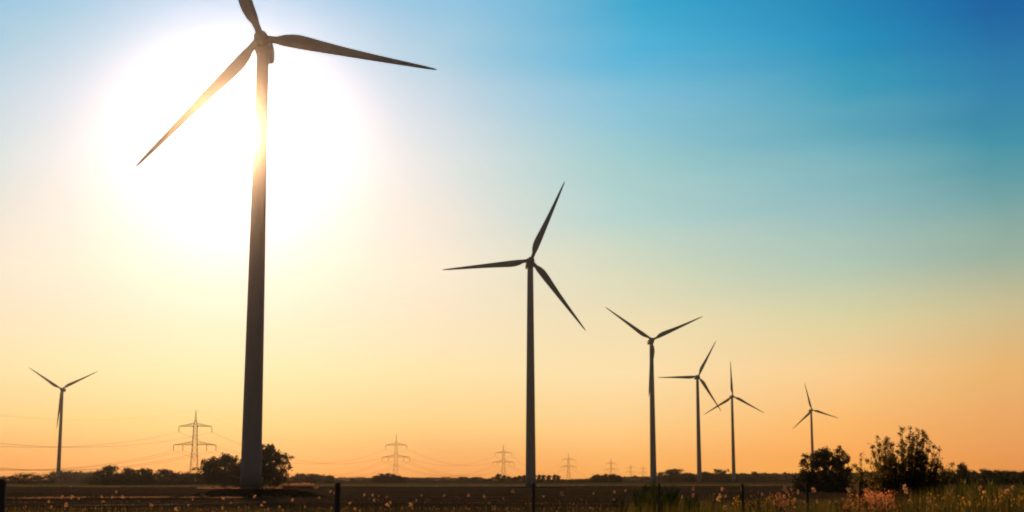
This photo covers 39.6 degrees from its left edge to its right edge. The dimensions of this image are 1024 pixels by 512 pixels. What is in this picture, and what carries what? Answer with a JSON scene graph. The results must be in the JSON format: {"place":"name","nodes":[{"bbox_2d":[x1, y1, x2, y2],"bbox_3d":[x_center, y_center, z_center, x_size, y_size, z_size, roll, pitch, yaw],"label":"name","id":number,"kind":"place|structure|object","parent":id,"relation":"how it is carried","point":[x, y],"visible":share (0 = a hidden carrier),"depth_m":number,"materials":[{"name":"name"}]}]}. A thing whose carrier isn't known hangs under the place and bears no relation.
{"place":"outdoors","nodes":[
{"label":"outdoors","id":0,"kind":"place"},
{"bbox_2d":[5,501,632,511],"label":"meadow grass","id":1,"kind":"structure","parent":0,"point":[461,510],"depth_m":36.43,"materials":[{"name":"green plant"}]},
{"bbox_2d":[0,0,1023,480],"label":"sky","id":2,"kind":"structure","parent":0,"point":[835,188],"materials":[{"name":"blue"}]},
{"bbox_2d":[5,481,1023,511],"bbox_3d":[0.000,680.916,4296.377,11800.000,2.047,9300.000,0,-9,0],"label":"field","id":3,"kind":"structure","parent":0,"point":[597,499],"depth_m":280.64,"materials":[{"name":"plant"}]},
{"bbox_2d":[0,475,17,483],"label":"tree","id":4,"kind":"object","parent":3,"relation":"on","point":[7,480],"visible":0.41,"depth_m":932.07,"materials":[{"name":"green plant"}]},
{"bbox_2d":[9,472,48,483],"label":"tree","id":5,"kind":"object","parent":3,"relation":"on","point":[20,480],"visible":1,"depth_m":884.88,"materials":[{"name":"green plant"}]},
{"bbox_2d":[31,476,62,483],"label":"tree","id":6,"kind":"object","parent":3,"relation":"on","point":[49,479],"visible":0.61,"depth_m":936.27,"materials":[{"name":"green plant"}]},
{"bbox_2d":[45,470,70,481],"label":"tree","id":7,"kind":"object","parent":3,"relation":"on","point":[52,474],"visible":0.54,"depth_m":1649.68,"materials":[{"name":"green plant"}]},
{"bbox_2d":[30,368,97,481],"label":"wind turbine","id":8,"kind":"object","parent":3,"relation":"on","point":[60,408],"visible":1,"depth_m":1548.81,"materials":[{"name":"paint"}]},
{"bbox_2d":[54,470,81,481],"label":"tree","id":9,"kind":"object","parent":3,"relation":"on","point":[66,472],"visible":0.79,"depth_m":1651.08,"materials":[{"name":"green plant"}]},
{"bbox_2d":[63,471,82,481],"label":"tree","id":10,"kind":"object","parent":3,"relation":"on","point":[72,477],"visible":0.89,"depth_m":1649.08,"materials":[{"name":"green plant"}]},
{"bbox_2d":[71,471,92,481],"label":"tree","id":11,"kind":"object","parent":3,"relation":"on","point":[83,475],"visible":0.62,"depth_m":1650.26,"materials":[{"name":"green plant"}]},
{"bbox_2d":[79,475,100,483],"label":"tree","id":12,"kind":"object","parent":3,"relation":"on","point":[92,481],"visible":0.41,"depth_m":832.94,"materials":[{"name":"green plant"}]},
{"bbox_2d":[91,464,121,484],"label":"tree","id":13,"kind":"object","parent":3,"relation":"on","point":[108,476],"visible":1,"depth_m":789.15,"materials":[{"name":"green plant"}]},
{"bbox_2d":[117,467,137,484],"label":"tree","id":14,"kind":"object","parent":3,"relation":"on","point":[126,471],"visible":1,"depth_m":788.85,"materials":[{"name":"green plant"}]},
{"bbox_2d":[116,475,153,484],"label":"tree","id":15,"kind":"object","parent":3,"relation":"on","point":[129,478],"visible":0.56,"depth_m":789.88,"materials":[{"name":"green plant"}]},
{"bbox_2d":[129,468,156,484],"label":"tree","id":16,"kind":"object","parent":3,"relation":"on","point":[147,475],"visible":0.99,"depth_m":788.92,"materials":[{"name":"green plant"}]},
{"bbox_2d":[151,474,162,484],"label":"tree","id":17,"kind":"object","parent":3,"relation":"on","point":[157,480],"visible":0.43,"depth_m":801.52,"materials":[{"name":"green plant"}]},
{"bbox_2d":[150,469,175,479],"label":"tree","id":18,"kind":"object","parent":3,"relation":"on","point":[162,471],"visible":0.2,"depth_m":838.54,"materials":[{"name":"green plant"}]},
{"bbox_2d":[157,473,189,484],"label":"tree","id":19,"kind":"object","parent":3,"relation":"on","point":[173,478],"visible":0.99,"depth_m":792.49,"materials":[{"name":"green plant"}]},
{"bbox_2d":[174,471,199,484],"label":"tree","id":20,"kind":"object","parent":3,"relation":"on","point":[183,474],"visible":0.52,"depth_m":815.64,"materials":[{"name":"green plant"}]},
{"bbox_2d":[173,413,214,473],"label":"power pylon","id":21,"kind":"object","parent":3,"relation":"on","point":[197,426],"visible":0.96,"depth_m":977.59,"materials":[{"name":"metal"}]},
{"bbox_2d":[0,432,631,473],"bbox_3d":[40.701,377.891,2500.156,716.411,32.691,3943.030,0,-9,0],"label":"power cable","id":22,"kind":"object","parent":21,"relation":"hanging from","point":[297,463],"visible":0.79,"depth_m":1155.98,"materials":[{"name":"black metal"}]},
{"bbox_2d":[5,451,637,478],"bbox_3d":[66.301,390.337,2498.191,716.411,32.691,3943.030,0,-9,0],"label":"power cable","id":23,"kind":"object","parent":21,"relation":"hanging from","point":[292,474],"visible":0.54,"depth_m":951.70,"materials":[{"name":"black metal"}]},
{"bbox_2d":[1,432,645,473],"bbox_3d":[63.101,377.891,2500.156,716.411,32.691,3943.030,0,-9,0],"label":"power cable","id":24,"kind":"object","parent":21,"relation":"hanging from","point":[299,460],"visible":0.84,"depth_m":1194.53,"materials":[{"name":"black metal"}]},
{"bbox_2d":[41,452,627,477],"bbox_3d":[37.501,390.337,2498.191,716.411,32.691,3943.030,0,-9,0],"label":"power cable","id":25,"kind":"object","parent":21,"relation":"hanging from","point":[189,456],"visible":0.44,"depth_m":940.02,"materials":[{"name":"black metal"}]},
{"bbox_2d":[181,473,208,484],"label":"tree","id":26,"kind":"object","parent":3,"relation":"on","point":[196,481],"visible":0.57,"depth_m":817.15,"materials":[{"name":"green plant"}]},
{"bbox_2d":[191,452,240,486],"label":"tree","id":27,"kind":"object","parent":3,"relation":"on","point":[214,471],"visible":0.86,"depth_m":627.22,"materials":[{"name":"green plant"}]},
{"bbox_2d":[186,488,326,496],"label":"earth mound","id":28,"kind":"object","parent":3,"relation":"on","point":[241,492],"visible":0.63,"depth_m":302.16,"materials":[{"name":"brown soil"}]},
{"bbox_2d":[198,482,317,496],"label":"bank grass","id":29,"kind":"structure","parent":28,"relation":"on","point":[304,485],"depth_m":304.56,"materials":[{"name":"green plant"}]},
{"bbox_2d":[136,0,436,488],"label":"wind turbine","id":30,"kind":"object","parent":28,"relation":"on","point":[261,43],"visible":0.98,"depth_m":316.79,"materials":[{"name":"paint"}]},
{"bbox_2d":[261,443,294,486],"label":"tree","id":31,"kind":"object","parent":3,"relation":"on","point":[270,471],"visible":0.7,"depth_m":610.71,"materials":[{"name":"green plant"}]},
{"bbox_2d":[285,476,302,482],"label":"tree","id":32,"kind":"object","parent":3,"relation":"on","point":[294,480],"visible":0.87,"depth_m":1044.74,"materials":[{"name":"green plant"}]},
{"bbox_2d":[300,473,323,482],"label":"tree","id":33,"kind":"object","parent":3,"relation":"on","point":[310,477],"visible":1,"depth_m":1017.41,"materials":[{"name":"green plant"}]},
{"bbox_2d":[323,475,335,482],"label":"tree","id":34,"kind":"object","parent":3,"relation":"on","point":[329,479],"visible":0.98,"depth_m":1026.78,"materials":[{"name":"green plant"}]},
{"bbox_2d":[355,477,370,481],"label":"tree","id":35,"kind":"object","parent":3,"relation":"on","point":[363,480],"visible":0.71,"depth_m":1507.23,"materials":[{"name":"green plant"}]},
{"bbox_2d":[377,473,385,482],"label":"tree","id":36,"kind":"object","parent":3,"relation":"on","point":[380,479],"visible":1,"depth_m":1132.41,"materials":[{"name":"green plant"}]},
{"bbox_2d":[387,474,397,482],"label":"tree","id":37,"kind":"object","parent":3,"relation":"on","point":[393,478],"visible":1,"depth_m":1131.45,"materials":[{"name":"green plant"}]},
{"bbox_2d":[382,435,409,475],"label":"power pylon","id":38,"kind":"object","parent":3,"relation":"on","point":[396,452],"visible":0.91,"depth_m":1504.89,"materials":[{"name":"metal"}]},
{"bbox_2d":[399,477,407,482],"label":"tree","id":39,"kind":"object","parent":3,"relation":"on","point":[403,480],"visible":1,"depth_m":1137.06,"materials":[{"name":"green plant"}]},
{"bbox_2d":[408,477,424,481],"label":"tree","id":40,"kind":"object","parent":3,"relation":"on","point":[415,479],"visible":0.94,"depth_m":1428.11,"materials":[{"name":"green plant"}]},
{"bbox_2d":[438,476,455,481],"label":"tree","id":41,"kind":"object","parent":3,"relation":"on","point":[444,479],"visible":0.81,"depth_m":1446.93,"materials":[{"name":"green plant"}]},
{"bbox_2d":[447,478,460,481],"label":"tree","id":42,"kind":"object","parent":3,"relation":"on","point":[454,479],"visible":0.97,"depth_m":1421.62,"materials":[{"name":"green plant"}]},
{"bbox_2d":[462,478,478,481],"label":"tree","id":43,"kind":"object","parent":3,"relation":"on","point":[469,479],"visible":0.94,"depth_m":1428.67,"materials":[{"name":"green plant"}]},
{"bbox_2d":[0,479,984,511],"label":"wire fence","id":44,"kind":"object","parent":3,"relation":"on","point":[3,496],"visible":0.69,"depth_m":11.22,"materials":[{"name":"grey metal"}]},
{"bbox_2d":[496,444,510,475],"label":"power pylon","id":45,"kind":"object","parent":3,"relation":"on","point":[504,459],"visible":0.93,"depth_m":1925.19,"materials":[{"name":"metal"}]},
{"bbox_2d":[6,483,1023,486],"bbox_3d":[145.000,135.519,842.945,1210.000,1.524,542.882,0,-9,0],"label":"grass verge","id":46,"kind":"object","parent":3,"relation":"on","point":[484,484],"depth_m":802.29,"materials":[{"name":"green plant"}]},
{"bbox_2d":[607,308,702,482],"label":"wind turbine","id":47,"kind":"object","parent":46,"relation":"on","point":[653,473],"visible":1,"depth_m":1003.11,"materials":[{"name":"paint"}]},
{"bbox_2d":[500,486,567,487],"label":"earth mound","id":48,"kind":"object","parent":3,"relation":"on","point":[535,487],"visible":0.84,"depth_m":617.96,"materials":[{"name":"brown soil"}]},
{"bbox_2d":[443,182,585,486],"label":"wind turbine","id":49,"kind":"object","parent":48,"relation":"on","point":[530,263],"visible":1,"depth_m":633.36,"materials":[{"name":"paint"}]},
{"bbox_2d":[560,454,576,479],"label":"power pylon","id":50,"kind":"object","parent":3,"relation":"on","point":[567,465],"visible":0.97,"depth_m":2532.39,"materials":[{"name":"metal"}]},
{"bbox_2d":[593,474,600,481],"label":"tree","id":51,"kind":"object","parent":3,"relation":"on","point":[597,477],"visible":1,"depth_m":1271.45,"materials":[{"name":"green plant"}]},
{"bbox_2d":[613,496,625,511],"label":"tall weed","id":52,"kind":"object","parent":3,"relation":"on","point":[614,502],"visible":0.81,"depth_m":26.20,"materials":[{"name":"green plant"}]},
{"bbox_2d":[614,495,632,511],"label":"tall weed","id":53,"kind":"object","parent":3,"relation":"on","point":[622,504],"visible":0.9,"depth_m":20.30,"materials":[{"name":"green plant"}]},
{"bbox_2d":[627,483,648,511],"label":"tall weed","id":54,"kind":"object","parent":3,"relation":"on","point":[640,502],"visible":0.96,"depth_m":17.15,"materials":[{"name":"green plant"}]},
{"bbox_2d":[628,484,648,511],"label":"tall weed","id":55,"kind":"object","parent":3,"relation":"on","point":[633,492],"visible":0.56,"depth_m":17.66,"materials":[{"name":"green plant"}]},
{"bbox_2d":[631,485,650,511],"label":"tall weed","id":56,"kind":"object","parent":3,"relation":"on","point":[642,501],"visible":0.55,"depth_m":17.44,"materials":[{"name":"green plant"}]},
{"bbox_2d":[646,483,664,511],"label":"tall weed","id":57,"kind":"object","parent":3,"relation":"on","point":[653,498],"visible":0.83,"depth_m":17.12,"materials":[{"name":"green plant"}]},
{"bbox_2d":[650,479,673,510],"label":"tall weed","id":58,"kind":"object","parent":3,"relation":"on","point":[653,486],"visible":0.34,"depth_m":18.11,"materials":[{"name":"green plant"}]},
{"bbox_2d":[650,489,677,511],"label":"tall weed","id":59,"kind":"object","parent":3,"relation":"on","point":[663,501],"visible":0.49,"depth_m":17.87,"materials":[{"name":"green plant"}]},
{"bbox_2d":[663,483,674,511],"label":"tall weed","id":60,"kind":"object","parent":3,"relation":"on","point":[666,489],"visible":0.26,"depth_m":19.79,"materials":[{"name":"green plant"}]},
{"bbox_2d":[660,486,684,511],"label":"tall weed","id":61,"kind":"object","parent":3,"relation":"on","point":[668,495],"visible":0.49,"depth_m":18.91,"materials":[{"name":"green plant"}]},
{"bbox_2d":[657,468,688,481],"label":"tree","id":62,"kind":"object","parent":3,"relation":"on","point":[675,473],"visible":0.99,"depth_m":1824.46,"materials":[{"name":"green plant"}]},
{"bbox_2d":[666,487,680,511],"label":"tall weed","id":63,"kind":"object","parent":3,"relation":"on","point":[675,493],"visible":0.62,"depth_m":19.05,"materials":[{"name":"green plant"}]},
{"bbox_2d":[681,472,693,481],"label":"tree","id":64,"kind":"object","parent":3,"relation":"on","point":[688,473],"visible":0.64,"depth_m":1880.01,"materials":[{"name":"green plant"}]},
{"bbox_2d":[658,341,719,481],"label":"wind turbine","id":65,"kind":"object","parent":3,"relation":"on","point":[697,378],"visible":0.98,"depth_m":1360.85,"materials":[{"name":"paint"}]},
{"bbox_2d":[683,494,697,511],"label":"tall weed","id":66,"kind":"object","parent":3,"relation":"on","point":[687,503],"visible":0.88,"depth_m":16.64,"materials":[{"name":"green plant"}]},
{"bbox_2d":[684,496,698,511],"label":"tall weed","id":67,"kind":"object","parent":3,"relation":"on","point":[694,501],"visible":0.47,"depth_m":17.78,"materials":[{"name":"green plant"}]},
{"bbox_2d":[685,474,704,481],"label":"tree","id":68,"kind":"object","parent":3,"relation":"on","point":[694,477],"visible":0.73,"depth_m":1872.19,"materials":[{"name":"green plant"}]},
{"bbox_2d":[702,471,714,481],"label":"tree","id":69,"kind":"object","parent":3,"relation":"on","point":[704,473],"visible":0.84,"depth_m":1883.18,"materials":[{"name":"green plant"}]},
{"bbox_2d":[714,468,729,481],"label":"tree","id":70,"kind":"object","parent":3,"relation":"on","point":[718,472],"visible":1,"depth_m":1827.85,"materials":[{"name":"green plant"}]},
{"bbox_2d":[720,474,736,481],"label":"tree","id":71,"kind":"object","parent":3,"relation":"on","point":[728,476],"visible":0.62,"depth_m":1894.71,"materials":[{"name":"green plant"}]},
{"bbox_2d":[705,361,763,481],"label":"wind turbine","id":72,"kind":"object","parent":3,"relation":"on","point":[732,396],"visible":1,"depth_m":1681.64,"materials":[{"name":"paint"}]},
{"bbox_2d":[622,472,868,481],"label":"distant woodland","id":73,"kind":"object","parent":3,"relation":"on","point":[784,477],"visible":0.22,"depth_m":2286.24,"materials":[{"name":"green plant"}]},
{"bbox_2d":[737,474,755,481],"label":"tree","id":74,"kind":"object","parent":3,"relation":"on","point":[745,477],"visible":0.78,"depth_m":1871.44,"materials":[{"name":"green plant"}]},
{"bbox_2d":[749,471,759,481],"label":"tree","id":75,"kind":"object","parent":3,"relation":"on","point":[754,475],"visible":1,"depth_m":1826.79,"materials":[{"name":"green plant"}]},
{"bbox_2d":[746,489,773,511],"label":"flowering weed","id":76,"kind":"object","parent":3,"relation":"on","point":[759,498],"visible":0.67,"depth_m":17.12,"materials":[{"name":"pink plant"}]},
{"bbox_2d":[757,474,775,481],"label":"tree","id":77,"kind":"object","parent":3,"relation":"on","point":[764,478],"visible":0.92,"depth_m":1856.62,"materials":[{"name":"green plant"}]},
{"bbox_2d":[759,492,778,511],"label":"golden weed","id":78,"kind":"object","parent":3,"relation":"on","point":[770,507],"visible":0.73,"depth_m":15.93,"materials":[{"name":"plant"}]},
{"bbox_2d":[770,490,788,511],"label":"flowering weed","id":79,"kind":"object","parent":3,"relation":"on","point":[779,504],"visible":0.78,"depth_m":18.44,"materials":[{"name":"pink plant"}]},
{"bbox_2d":[779,491,795,511],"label":"flowering weed","id":80,"kind":"object","parent":3,"relation":"on","point":[788,500],"visible":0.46,"depth_m":19.84,"materials":[{"name":"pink plant"}]},
{"bbox_2d":[783,497,811,511],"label":"flowering weed","id":81,"kind":"object","parent":3,"relation":"on","point":[797,507],"visible":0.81,"depth_m":16.15,"materials":[{"name":"pink plant"}]},
{"bbox_2d":[790,468,823,491],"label":"bush","id":82,"kind":"object","parent":3,"relation":"on","point":[798,479],"visible":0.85,"depth_m":404.23,"materials":[{"name":"green plant"}]},
{"bbox_2d":[794,385,836,470],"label":"wind turbine","id":83,"kind":"object","parent":3,"relation":"on","point":[811,423],"visible":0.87,"depth_m":2011.40,"materials":[{"name":"paint"}]},
{"bbox_2d":[798,445,852,491],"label":"tree","id":84,"kind":"object","parent":3,"relation":"on","point":[821,459],"visible":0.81,"depth_m":403.52,"materials":[{"name":"green plant"}]},
{"bbox_2d":[816,468,845,491],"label":"bush","id":85,"kind":"object","parent":3,"relation":"on","point":[833,483],"visible":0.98,"depth_m":395.79,"materials":[{"name":"green plant"}]},
{"bbox_2d":[835,494,852,511],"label":"flowering weed","id":86,"kind":"object","parent":3,"relation":"on","point":[847,507],"visible":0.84,"depth_m":17.90,"materials":[{"name":"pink plant"}]},
{"bbox_2d":[838,478,853,491],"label":"bush","id":87,"kind":"object","parent":3,"relation":"on","point":[845,483],"visible":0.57,"depth_m":401.64,"materials":[{"name":"green plant"}]},
{"bbox_2d":[849,493,866,511],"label":"flowering weed","id":88,"kind":"object","parent":3,"relation":"on","point":[857,500],"visible":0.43,"depth_m":20.26,"materials":[{"name":"pink plant"}]},
{"bbox_2d":[846,453,878,511],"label":"shrub","id":89,"kind":"object","parent":3,"relation":"on","point":[861,473],"visible":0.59,"depth_m":23.74,"materials":[{"name":"green plant"}]},
{"bbox_2d":[861,490,878,511],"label":"flowering weed","id":90,"kind":"object","parent":3,"relation":"on","point":[868,506],"visible":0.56,"depth_m":18.88,"materials":[{"name":"pink plant"}]},
{"bbox_2d":[868,491,889,511],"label":"flowering weed","id":91,"kind":"object","parent":3,"relation":"on","point":[879,501],"visible":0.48,"depth_m":18.23,"materials":[{"name":"pink plant"}]},
{"bbox_2d":[871,494,891,511],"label":"flowering weed","id":92,"kind":"object","parent":3,"relation":"on","point":[880,505],"visible":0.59,"depth_m":17.74,"materials":[{"name":"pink plant"}]},
{"bbox_2d":[849,426,954,509],"bbox_3d":[8.142,4.965,29.567,2.050,2.931,1.490,0,-9,0],"label":"shrub","id":93,"kind":"object","parent":3,"relation":"on","point":[893,478],"visible":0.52,"depth_m":29.34,"materials":[{"name":"green plant"}]},
{"bbox_2d":[939,469,955,484],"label":"tree","id":94,"kind":"object","parent":3,"relation":"on","point":[950,478],"visible":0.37,"depth_m":755.16,"materials":[{"name":"green plant"}]},
{"bbox_2d":[954,461,968,483],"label":"tree","id":95,"kind":"object","parent":3,"relation":"on","point":[961,471],"visible":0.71,"depth_m":721.23,"materials":[{"name":"green plant"}]},
{"bbox_2d":[956,476,981,505],"bbox_3d":[6.445,4.001,20.064,0.319,1.823,0.310,2,-9,-14],"label":"tall weed","id":96,"kind":"object","parent":3,"relation":"on","point":[963,484],"visible":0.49,"depth_m":20.21,"materials":[{"name":"green plant"}]},
{"bbox_2d":[967,468,1001,484],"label":"tree","id":97,"kind":"object","parent":3,"relation":"on","point":[985,474],"visible":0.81,"depth_m":738.50,"materials":[{"name":"green plant"}]},
{"bbox_2d":[980,470,1003,484],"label":"tree","id":98,"kind":"object","parent":3,"relation":"on","point":[995,473],"visible":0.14,"depth_m":764.72,"materials":[{"name":"green plant"}]},
{"bbox_2d":[986,486,999,510],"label":"tall weed","id":99,"kind":"object","parent":3,"relation":"on","point":[991,494],"visible":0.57,"depth_m":20.20,"materials":[{"name":"green plant"}]},
{"bbox_2d":[993,469,1009,484],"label":"tree","id":100,"kind":"object","parent":3,"relation":"on","point":[998,471],"visible":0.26,"depth_m":784.82,"materials":[{"name":"green plant"}]},
{"bbox_2d":[994,470,1020,484],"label":"tree","id":101,"kind":"object","parent":3,"relation":"on","point":[1007,474],"visible":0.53,"depth_m":775.59,"materials":[{"name":"green plant"}]},
{"bbox_2d":[1009,470,1023,485],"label":"tree","id":102,"kind":"object","parent":3,"relation":"on","point":[1019,475],"visible":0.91,"depth_m":756.29,"materials":[{"name":"green plant"}]},
{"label":"power pylon","id":103,"kind":"object","parent":3,"relation":"on","visible":0},
{"bbox_2d":[52,451,608,476],"bbox_3d":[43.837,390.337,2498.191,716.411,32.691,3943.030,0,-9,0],"label":"power cable","id":104,"kind":"object","parent":103,"relation":"hanging from","point":[201,457],"visible":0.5,"depth_m":970.67,"materials":[{"name":"black metal"}]},
{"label":"power pylon","id":105,"kind":"object","parent":3,"relation":"on","visible":0},
{"bbox_2d":[10,451,634,477],"bbox_3d":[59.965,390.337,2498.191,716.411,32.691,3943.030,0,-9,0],"label":"power cable","id":106,"kind":"object","parent":105,"relation":"hanging from","point":[218,455],"visible":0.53,"depth_m":946.03,"materials":[{"name":"black metal"}]},
{"bbox_2d":[603,482,1023,511],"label":"meadow grass","id":107,"kind":"structure","parent":0,"point":[919,504],"depth_m":15.17,"materials":[{"name":"green plant"}]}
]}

